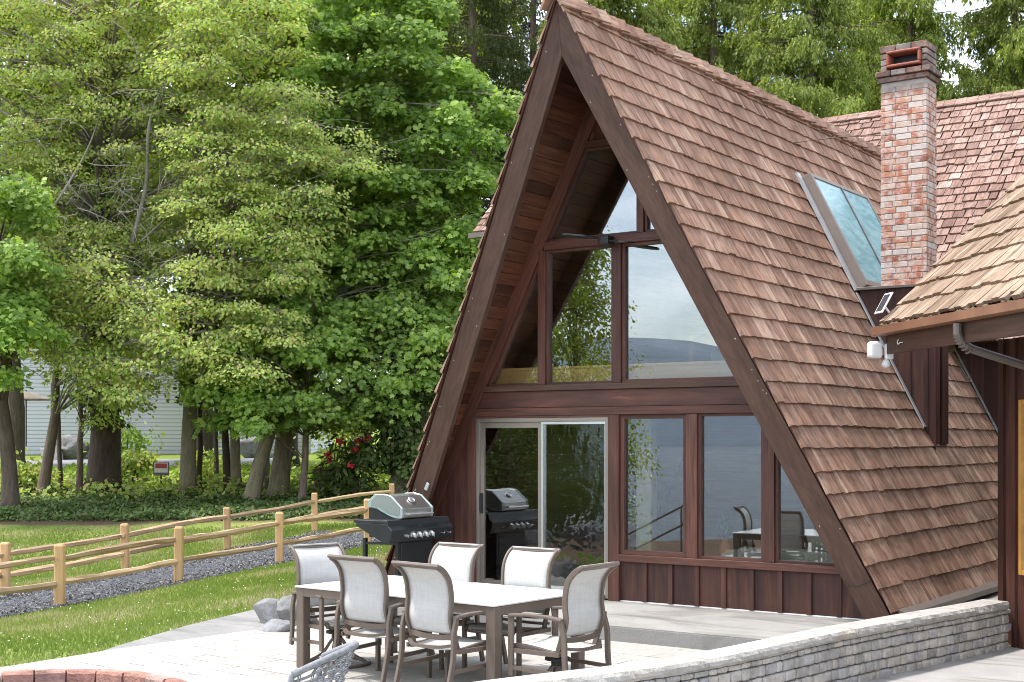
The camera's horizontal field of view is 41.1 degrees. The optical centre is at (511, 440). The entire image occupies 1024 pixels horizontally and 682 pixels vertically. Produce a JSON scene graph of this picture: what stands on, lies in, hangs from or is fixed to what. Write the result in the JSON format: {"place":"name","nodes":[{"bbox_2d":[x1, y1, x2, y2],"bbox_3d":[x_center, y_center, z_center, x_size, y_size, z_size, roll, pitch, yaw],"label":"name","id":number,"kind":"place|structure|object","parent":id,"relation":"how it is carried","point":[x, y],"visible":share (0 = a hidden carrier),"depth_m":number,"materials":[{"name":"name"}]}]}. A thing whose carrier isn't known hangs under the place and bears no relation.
{"place":"outdoors","nodes":[
{"label":"outdoors","id":0,"kind":"place"},
{"bbox_2d":[26,458,272,466],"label":"road","id":1,"kind":"structure","parent":0,"point":[170,461],"depth_m":60.30,"materials":[{"name":"grey asphalt"}]},
{"bbox_2d":[0,530,379,617],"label":"gravel path","id":2,"kind":"structure","parent":0,"point":[145,578],"depth_m":23.95,"materials":[{"name":"grey gravel"}]},
{"bbox_2d":[0,430,390,666],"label":"ground","id":3,"kind":"structure","parent":0,"point":[93,524],"depth_m":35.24,"materials":[{"name":"green plant"}]},
{"bbox_2d":[0,448,60,493],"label":"shrub","id":4,"kind":"object","parent":3,"relation":"on","point":[26,474],"visible":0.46,"depth_m":42.61,"materials":[{"name":"green plant"}]},
{"bbox_2d":[24,390,49,445],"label":"garden umbrella","id":5,"kind":"object","parent":3,"relation":"on","point":[29,396],"visible":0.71,"depth_m":57.94,"materials":[{"name":"beige fabric"}]},
{"bbox_2d":[0,165,76,506],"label":"maple tree","id":6,"kind":"object","parent":3,"relation":"on","point":[15,306],"visible":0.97,"depth_m":36.72,"materials":[{"name":"green plant"}]},
{"bbox_2d":[40,446,62,459],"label":"garden chair","id":7,"kind":"object","parent":3,"relation":"on","point":[42,450],"visible":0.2,"depth_m":61.82,"materials":[{"name":"plastic"}]},
{"bbox_2d":[23,290,114,488],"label":"broadleaf tree","id":8,"kind":"object","parent":3,"relation":"on","point":[59,448],"visible":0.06,"depth_m":43.98,"materials":[{"name":"green plant"}]},
{"bbox_2d":[56,435,88,459],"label":"boulder","id":9,"kind":"object","parent":3,"relation":"on","point":[69,446],"visible":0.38,"depth_m":62.44,"materials":[{"name":"stone"}]},
{"bbox_2d":[0,0,183,468],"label":"backdrop tree","id":10,"kind":"object","parent":3,"relation":"on","point":[16,402],"visible":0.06,"depth_m":53.66,"materials":[{"name":"green plant"}]},
{"bbox_2d":[38,338,167,492],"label":"maple tree","id":11,"kind":"object","parent":3,"relation":"on","point":[82,419],"visible":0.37,"depth_m":42.11,"materials":[{"name":"green plant"}]},
{"bbox_2d":[0,230,209,494],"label":"broadleaf tree","id":12,"kind":"object","parent":3,"relation":"on","point":[110,295],"visible":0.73,"depth_m":38.57,"materials":[{"name":"green plant"}]},
{"bbox_2d":[0,1,228,372],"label":"backdrop tree","id":13,"kind":"object","parent":3,"relation":"on","point":[71,160],"visible":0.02,"depth_m":54.13,"materials":[{"name":"green plant"}]},
{"bbox_2d":[83,409,164,477],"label":"shrub","id":14,"kind":"object","parent":3,"relation":"on","point":[134,434],"visible":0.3,"depth_m":46.77,"materials":[{"name":"green plant"}]},
{"bbox_2d":[121,445,158,483],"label":"shrub","id":15,"kind":"object","parent":3,"relation":"on","point":[141,462],"visible":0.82,"depth_m":45.98,"materials":[{"name":"green plant"}]},
{"bbox_2d":[153,462,168,483],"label":"yard sign","id":16,"kind":"object","parent":3,"relation":"on","point":[160,469],"visible":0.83,"depth_m":44.99,"materials":[{"name":"white plastic"}]},
{"bbox_2d":[0,0,357,491],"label":"broadleaf tree","id":17,"kind":"object","parent":3,"relation":"on","point":[107,211],"visible":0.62,"depth_m":41.11,"materials":[{"name":"green plant"}]},
{"bbox_2d":[21,330,337,454],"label":"neighbour house","id":18,"kind":"structure","parent":3,"relation":"on","point":[167,419],"depth_m":66.85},
{"bbox_2d":[0,499,371,604],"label":"split rail fence","id":19,"kind":"object","parent":3,"relation":"on","point":[60,557],"visible":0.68,"depth_m":22.43,"materials":[{"name":"brown wood"}]},
{"bbox_2d":[33,0,349,458],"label":"backdrop tree","id":20,"kind":"object","parent":3,"relation":"on","point":[208,441],"visible":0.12,"depth_m":53.23,"materials":[{"name":"green plant"}]},
{"bbox_2d":[8,533,376,644],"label":"clover flowers","id":21,"kind":"object","parent":3,"relation":"on","point":[138,602],"visible":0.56,"depth_m":19.22,"materials":[{"name":"white plant"}]},
{"bbox_2d":[146,275,238,487],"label":"broadleaf tree","id":22,"kind":"object","parent":3,"relation":"on","point":[200,455],"visible":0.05,"depth_m":44.01,"materials":[{"name":"green plant"}]},
{"bbox_2d":[0,485,388,521],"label":"ivy cover","id":23,"kind":"object","parent":3,"relation":"on","point":[86,507],"visible":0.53,"depth_m":38.26,"materials":[{"name":"green plant"}]},
{"bbox_2d":[0,467,388,500],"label":"edge cover","id":24,"kind":"object","parent":3,"relation":"on","point":[140,490],"visible":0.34,"depth_m":42.30,"materials":[{"name":"green plant"}]},
{"bbox_2d":[0,460,390,490],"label":"sunlit cover","id":25,"kind":"object","parent":3,"relation":"on","point":[69,470],"visible":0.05,"depth_m":49.40,"materials":[{"name":"green plant"}]},
{"bbox_2d":[0,483,394,596],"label":"split rail fence","id":26,"kind":"object","parent":3,"relation":"on","point":[7,553],"visible":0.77,"depth_m":26.53,"materials":[{"name":"brown wood"}]},
{"bbox_2d":[177,446,222,484],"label":"shrub","id":27,"kind":"object","parent":3,"relation":"on","point":[208,465],"visible":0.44,"depth_m":45.04,"materials":[{"name":"green plant"}]},
{"bbox_2d":[163,293,267,488],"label":"broadleaf tree","id":28,"kind":"object","parent":3,"relation":"on","point":[226,453],"visible":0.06,"depth_m":43.57,"materials":[{"name":"green plant"}]},
{"bbox_2d":[176,246,321,483],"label":"broadleaf tree","id":29,"kind":"object","parent":3,"relation":"on","point":[216,455],"visible":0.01,"depth_m":44.50,"materials":[{"name":"green plant"}]},
{"bbox_2d":[158,245,343,490],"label":"broadleaf tree","id":30,"kind":"object","parent":3,"relation":"on","point":[235,466],"visible":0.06,"depth_m":43.36,"materials":[{"name":"green plant"}]},
{"bbox_2d":[131,0,376,466],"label":"backdrop tree","id":31,"kind":"object","parent":3,"relation":"on","point":[296,461],"visible":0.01,"depth_m":54.15,"materials":[{"name":"green plant"}]},
{"bbox_2d":[171,273,339,488],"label":"broadleaf tree","id":32,"kind":"object","parent":3,"relation":"on","point":[267,471],"visible":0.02,"depth_m":41.95,"materials":[{"name":"green plant"}]},
{"bbox_2d":[240,436,272,457],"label":"boulder","id":33,"kind":"object","parent":3,"relation":"on","point":[248,447],"visible":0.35,"depth_m":62.94,"materials":[{"name":"stone"}]},
{"bbox_2d":[253,598,278,623],"bbox_3d":[-2.602,1.932,15.102,0.477,0.388,0.352,0,0,12],"label":"boulder","id":34,"kind":"object","parent":3,"relation":"on","point":[265,609],"visible":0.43,"depth_m":14.98,"materials":[{"name":"stone"}]},
{"bbox_2d":[138,0,402,493],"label":"broadleaf tree","id":35,"kind":"object","parent":3,"relation":"on","point":[225,232],"visible":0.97,"depth_m":38.28,"materials":[{"name":"green plant"}]},
{"bbox_2d":[277,594,317,620],"bbox_3d":[-2.352,1.901,14.999,0.416,0.442,0.477,0,0,10],"label":"boulder","id":36,"kind":"object","parent":3,"relation":"on","point":[283,606],"visible":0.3,"depth_m":14.84,"materials":[{"name":"stone"}]},
{"bbox_2d":[178,293,454,500],"bbox_3d":[-5.427,-1.211,40.027,8.737,6.368,5.002,0,0,-3],"label":"maple tree","id":37,"kind":"object","parent":3,"relation":"on","point":[304,409],"visible":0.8,"depth_m":38.92,"materials":[{"name":"green plant"}]},
{"bbox_2d":[313,467,325,493],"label":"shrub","id":38,"kind":"object","parent":3,"relation":"on","point":[314,471],"visible":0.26,"depth_m":42.82,"materials":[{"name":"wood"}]},
{"bbox_2d":[307,456,353,494],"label":"rhododendron","id":39,"kind":"object","parent":3,"relation":"on","point":[326,483],"visible":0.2,"depth_m":42.22,"materials":[{"name":"green plant"}]},
{"bbox_2d":[291,427,372,468],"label":"shrub","id":40,"kind":"object","parent":3,"relation":"on","point":[340,434],"visible":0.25,"depth_m":49.82,"materials":[{"name":"green plant"}]},
{"bbox_2d":[315,432,385,497],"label":"rhododendron","id":41,"kind":"object","parent":3,"relation":"on","point":[349,464],"visible":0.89,"depth_m":40.98,"materials":[{"name":"green plant"}]},
{"bbox_2d":[236,154,500,500],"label":"maple tree","id":42,"kind":"object","parent":3,"relation":"on","point":[357,254],"visible":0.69,"depth_m":40.29,"materials":[{"name":"green plant"}]},
{"bbox_2d":[208,0,530,462],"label":"backdrop tree","id":43,"kind":"object","parent":3,"relation":"on","point":[271,41],"visible":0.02,"depth_m":53.27,"materials":[{"name":"green plant"}]},
{"bbox_2d":[248,0,523,496],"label":"maple tree","id":44,"kind":"object","parent":3,"relation":"on","point":[396,108],"visible":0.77,"depth_m":40.66,"materials":[{"name":"green plant"}]},
{"bbox_2d":[345,245,444,493],"bbox_3d":[-3.409,-1.921,40.763,3.408,7.974,3.749,0,0,2],"label":"ivy tree","id":45,"kind":"object","parent":3,"relation":"on","point":[400,447],"visible":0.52,"depth_m":39.77,"materials":[{"name":"green plant"}]},
{"bbox_2d":[347,0,490,433],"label":"hemlock tree","id":46,"kind":"object","parent":3,"relation":"on","point":[440,53],"visible":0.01,"depth_m":49.15,"materials":[{"name":"green plant"}]},
{"bbox_2d":[341,0,523,419],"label":"backdrop tree","id":47,"kind":"object","parent":3,"relation":"on","point":[457,45],"depth_m":55.64,"materials":[{"name":"green plant"}]},
{"bbox_2d":[358,0,532,376],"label":"hemlock tree","id":48,"kind":"object","parent":3,"relation":"on","point":[487,34],"visible":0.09,"depth_m":45.89,"materials":[{"name":"green plant"}]},
{"bbox_2d":[450,0,547,312],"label":"hemlock tree","id":49,"kind":"object","parent":3,"relation":"on","point":[533,27],"visible":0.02,"depth_m":49.90,"materials":[{"name":"green plant"}]},
{"bbox_2d":[534,0,685,49],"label":"cedar tree","id":50,"kind":"object","parent":3,"relation":"on","point":[654,23],"visible":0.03,"depth_m":45.79,"materials":[{"name":"green plant"}]},
{"bbox_2d":[638,0,726,53],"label":"cedar tree","id":51,"kind":"object","parent":3,"relation":"on","point":[686,19],"visible":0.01,"depth_m":54.62,"materials":[{"name":"green plant"}]},
{"bbox_2d":[400,591,997,639],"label":"concrete slab","id":52,"kind":"structure","parent":3,"relation":"on","point":[751,625],"depth_m":14.04,"materials":[{"name":"grey concrete"}]},
{"bbox_2d":[354,493,452,575],"bbox_3d":[-1.273,1.241,16.318,0.648,1.216,1.160,0,0,35],"label":"gas grill","id":53,"kind":"object","parent":52,"relation":"on","point":[410,526],"visible":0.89,"depth_m":16.11,"materials":[{"name":"metal"}]},
{"bbox_2d":[401,540,429,575],"bbox_3d":[-1.150,1.473,16.233,0.030,0.555,0.552,0,0,35],"label":"cabinet door","id":54,"kind":"structure","parent":53,"relation":"in","point":[411,551],"depth_m":16.23,"materials":[{"name":"black metal"}]},
{"bbox_2d":[398,607,756,649],"bbox_3d":[0.679,1.962,13.861,5.690,0.200,0.016,0,0,35],"label":"step riser","id":55,"kind":"object","parent":52,"relation":"attached to","point":[673,639],"depth_m":13.31,"materials":[{"name":"grey concrete"}]},
{"bbox_2d":[385,0,1023,619],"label":"frame house","id":56,"kind":"structure","parent":3,"relation":"on","point":[583,410],"depth_m":16.51,"materials":[{"name":"brown wood"}]},
{"bbox_2d":[489,267,537,385],"bbox_3d":[0.042,-1.399,16.615,0.756,1.471,0.080,0,0,35],"label":"window frame","id":57,"kind":"structure","parent":56,"relation":"in","point":[531,288],"depth_m":16.60,"materials":[{"name":"brown wood"}]},
{"bbox_2d":[476,417,607,599],"bbox_3d":[0.364,0.790,16.379,1.900,2.120,0.140,0,0,35],"label":"sliding door","id":58,"kind":"structure","parent":56,"relation":"in","point":[481,423],"depth_m":16.44,"materials":[{"name":"white metal"}]},
{"bbox_2d":[547,245,611,384],"bbox_3d":[0.813,-1.461,16.074,0.924,1.596,0.080,0,0,35],"label":"window frame","id":59,"kind":"structure","parent":56,"relation":"in","point":[549,253],"depth_m":16.29,"materials":[{"name":"brown wood"}]},
{"bbox_2d":[548,145,636,241],"bbox_3d":[0.956,-2.886,15.973,1.242,1.046,0.080,0,0,35],"label":"window frame","id":60,"kind":"structure","parent":56,"relation":"in","point":[587,152],"depth_m":16.10,"materials":[{"name":"brown wood"}]},
{"bbox_2d":[561,233,634,245],"bbox_3d":[1.004,-2.289,15.618,0.892,0.158,0.356,0,0,26],"label":"ceiling fan","id":61,"kind":"object","parent":56,"relation":"attached to","point":[605,240],"depth_m":15.63,"materials":[{"name":"plastic"}]},
{"bbox_2d":[645,212,654,231],"bbox_3d":[1.770,-2.886,15.402,0.582,1.046,0.080,0,0,35],"label":"window frame","id":62,"kind":"structure","parent":56,"relation":"in","point":[647,221],"depth_m":15.53,"materials":[{"name":"brown wood"}]},
{"bbox_2d":[620,414,685,556],"bbox_3d":[1.621,0.506,15.506,0.860,1.600,0.080,0,0,35],"label":"window frame","id":63,"kind":"structure","parent":56,"relation":"in","point":[624,549],"depth_m":15.70,"materials":[{"name":"brown wood"}]},
{"bbox_2d":[622,240,734,382],"bbox_3d":[2.005,-1.461,15.237,1.754,1.596,0.080,0,0,35],"label":"window frame","id":64,"kind":"structure","parent":56,"relation":"in","point":[625,246],"depth_m":15.70,"materials":[{"name":"brown wood"}]},
{"bbox_2d":[686,329,716,361],"bbox_3d":[2.937,-0.961,16.564,1.500,0.759,0.700,0,0,35],"label":"desk","id":65,"kind":"object","parent":56,"relation":"on","point":[692,334],"visible":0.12,"depth_m":16.69,"materials":[{"name":"white"}]},
{"bbox_2d":[704,553,720,555],"bbox_3d":[2.250,1.565,15.672,0.800,0.509,0.450,0,0,35],"label":"side table","id":66,"kind":"object","parent":56,"relation":"on","point":[714,554],"visible":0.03,"depth_m":15.68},
{"bbox_2d":[714,509,734,554],"bbox_3d":[2.401,1.038,15.452,0.280,0.544,0.191,0,0,35],"label":"vase","id":67,"kind":"object","parent":66,"relation":"on","point":[724,545],"visible":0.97,"depth_m":15.41,"materials":[{"name":"ceramic"}]},
{"bbox_2d":[726,549,737,552],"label":"books","id":68,"kind":"object","parent":66,"relation":"on","point":[732,550],"visible":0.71,"depth_m":15.34,"materials":[{"name":"beige paint"}]},
{"bbox_2d":[698,413,761,561],"bbox_3d":[2.406,0.506,14.955,0.782,1.600,0.080,0,0,35],"label":"window frame","id":69,"kind":"structure","parent":56,"relation":"in","point":[700,416],"depth_m":15.14,"materials":[{"name":"brown wood"}]},
{"bbox_2d":[721,546,832,562],"bbox_3d":[3.253,1.460,15.274,1.600,0.540,0.950,0,0,35],"label":"sofa","id":70,"kind":"object","parent":56,"relation":"on","point":[797,554],"visible":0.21,"depth_m":14.86,"materials":[{"name":"fabric"}]},
{"bbox_2d":[806,528,825,549],"bbox_3d":[3.450,1.110,14.946,0.467,0.426,0.172,0,0,35],"label":"cushion","id":71,"kind":"object","parent":70,"relation":"on","point":[814,540],"visible":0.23,"depth_m":14.96,"materials":[{"name":"fabric"}]},
{"bbox_2d":[775,455,834,565],"bbox_3d":[3.199,0.506,14.399,0.879,1.600,0.080,0,0,35],"label":"window frame","id":72,"kind":"structure","parent":56,"relation":"in","point":[777,464],"depth_m":14.62,"materials":[{"name":"brown wood"}]},
{"bbox_2d":[644,0,802,88],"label":"cedar tree","id":73,"kind":"object","parent":3,"relation":"on","point":[707,37],"visible":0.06,"depth_m":48.22,"materials":[{"name":"green plant"}]},
{"bbox_2d":[731,0,890,117],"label":"cedar tree","id":74,"kind":"object","parent":3,"relation":"on","point":[813,88],"visible":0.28,"depth_m":45.22,"materials":[{"name":"green plant"}]},
{"bbox_2d":[817,0,901,116],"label":"cedar tree","id":75,"kind":"object","parent":3,"relation":"on","point":[856,22],"depth_m":55.08,"materials":[{"name":"green plant"}]},
{"bbox_2d":[833,0,984,216],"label":"cedar tree","id":76,"kind":"object","parent":3,"relation":"on","point":[925,24],"visible":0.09,"depth_m":48.52,"materials":[{"name":"green plant"}]},
{"bbox_2d":[864,645,1023,681],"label":"concrete pad","id":77,"kind":"object","parent":3,"relation":"on","point":[1005,665],"visible":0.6,"depth_m":12.54,"materials":[{"name":"grey concrete"}]},
{"bbox_2d":[936,0,1023,214],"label":"cedar tree","id":78,"kind":"object","parent":3,"relation":"on","point":[990,22],"visible":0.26,"depth_m":47.59,"materials":[{"name":"green plant"}]},
{"bbox_2d":[100,605,341,651],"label":"side path","id":79,"kind":"structure","parent":0,"point":[243,621],"depth_m":14.59,"materials":[{"name":"grey concrete"}]},
{"bbox_2d":[0,625,706,681],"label":"patio","id":80,"kind":"structure","parent":0,"point":[252,656],"depth_m":12.47,"materials":[{"name":"grey concrete"}]},
{"bbox_2d":[0,669,186,681],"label":"fire pit","id":81,"kind":"object","parent":80,"relation":"on","point":[70,675],"visible":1,"depth_m":9.81,"materials":[{"name":"red brick"}]},
{"bbox_2d":[258,619,295,631],"bbox_3d":[-2.477,1.977,14.399,0.428,0.182,0.303,0,0,16],"label":"boulder","id":82,"kind":"object","parent":80,"relation":"on","point":[275,625],"visible":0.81,"depth_m":14.29,"materials":[{"name":"stone"}]},
{"bbox_2d":[288,641,358,681],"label":"woven chair","id":83,"kind":"object","parent":80,"relation":"on","point":[326,658],"visible":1,"depth_m":7.84,"materials":[{"name":"grey wicker"}]},
{"bbox_2d":[288,542,381,668],"bbox_3d":[-1.598,1.472,12.264,0.646,1.052,0.718,0,0,-39],"label":"patio chair","id":84,"kind":"object","parent":80,"relation":"on","point":[314,563],"visible":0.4,"depth_m":12.34,"materials":[{"name":"white fabric"}]},
{"bbox_2d":[327,554,431,681],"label":"patio chair","id":85,"kind":"object","parent":80,"relation":"on","point":[364,589],"visible":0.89,"depth_m":11.31,"materials":[{"name":"grey fabric"}]},
{"bbox_2d":[388,542,484,669],"bbox_3d":[-0.671,1.475,12.347,0.646,1.058,0.688,0,0,37],"label":"patio chair","id":86,"kind":"object","parent":80,"relation":"on","point":[456,561],"visible":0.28,"depth_m":12.46,"materials":[{"name":"white fabric"}]},
{"bbox_2d":[295,575,584,679],"bbox_3d":[-0.642,1.640,11.795,2.290,0.720,1.220,0,0,39],"label":"dining table","id":87,"kind":"object","parent":80,"relation":"on","point":[494,602],"visible":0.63,"depth_m":11.42,"materials":[{"name":"white glass"}]},
{"bbox_2d":[391,560,501,681],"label":"patio chair","id":88,"kind":"object","parent":80,"relation":"on","point":[429,598],"visible":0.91,"depth_m":10.68,"materials":[{"name":"grey fabric"}]},
{"bbox_2d":[462,546,560,675],"bbox_3d":[0.010,1.475,11.845,0.646,1.058,0.688,0,0,38],"label":"patio chair","id":89,"kind":"object","parent":80,"relation":"on","point":[524,566],"visible":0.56,"depth_m":11.94,"materials":[{"name":"white fabric"}]},
{"bbox_2d":[508,561,619,675],"bbox_3d":[0.400,1.472,10.686,0.718,1.052,0.646,0,0,37],"label":"patio chair","id":90,"kind":"object","parent":80,"relation":"on","point":[582,607],"visible":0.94,"depth_m":10.58,"materials":[{"name":"grey fabric"}]},
{"bbox_2d":[475,599,1011,681],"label":"retaining wall","id":91,"kind":"structure","parent":80,"relation":"on","point":[866,649],"depth_m":11.80,"materials":[{"name":"stone"}]},
{"bbox_2d":[1,0,1023,387],"label":"sky","id":92,"kind":"structure","parent":0,"point":[958,7],"materials":[{"name":"white"}]},
{"bbox_2d":[872,171,1023,648],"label":"side building","id":93,"kind":"structure","parent":0,"point":[966,292],"depth_m":13.98,"materials":[{"name":"brown wood"}]},
{"bbox_2d":[867,341,893,368],"bbox_3d":[4.024,-0.934,14.955,0.262,0.295,0.158,0,0,-3],"label":"security light","id":94,"kind":"object","parent":93,"relation":"attached to","point":[874,349],"visible":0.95,"depth_m":14.91,"materials":[{"name":"white plastic"}]},
{"bbox_2d":[874,292,892,313],"bbox_3d":[4.096,-1.489,15.008,0.168,0.261,0.200,0,0,-10],"label":"solar panel","id":95,"kind":"object","parent":93,"relation":"on","point":[881,307],"visible":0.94,"depth_m":14.98,"materials":[{"name":"white plastic"}]},
{"bbox_2d":[1018,400,1023,574],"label":"window frame","id":96,"kind":"structure","parent":93,"relation":"in","point":[1020,402],"depth_m":13.82,"materials":[{"name":"orange wood"}]}
]}

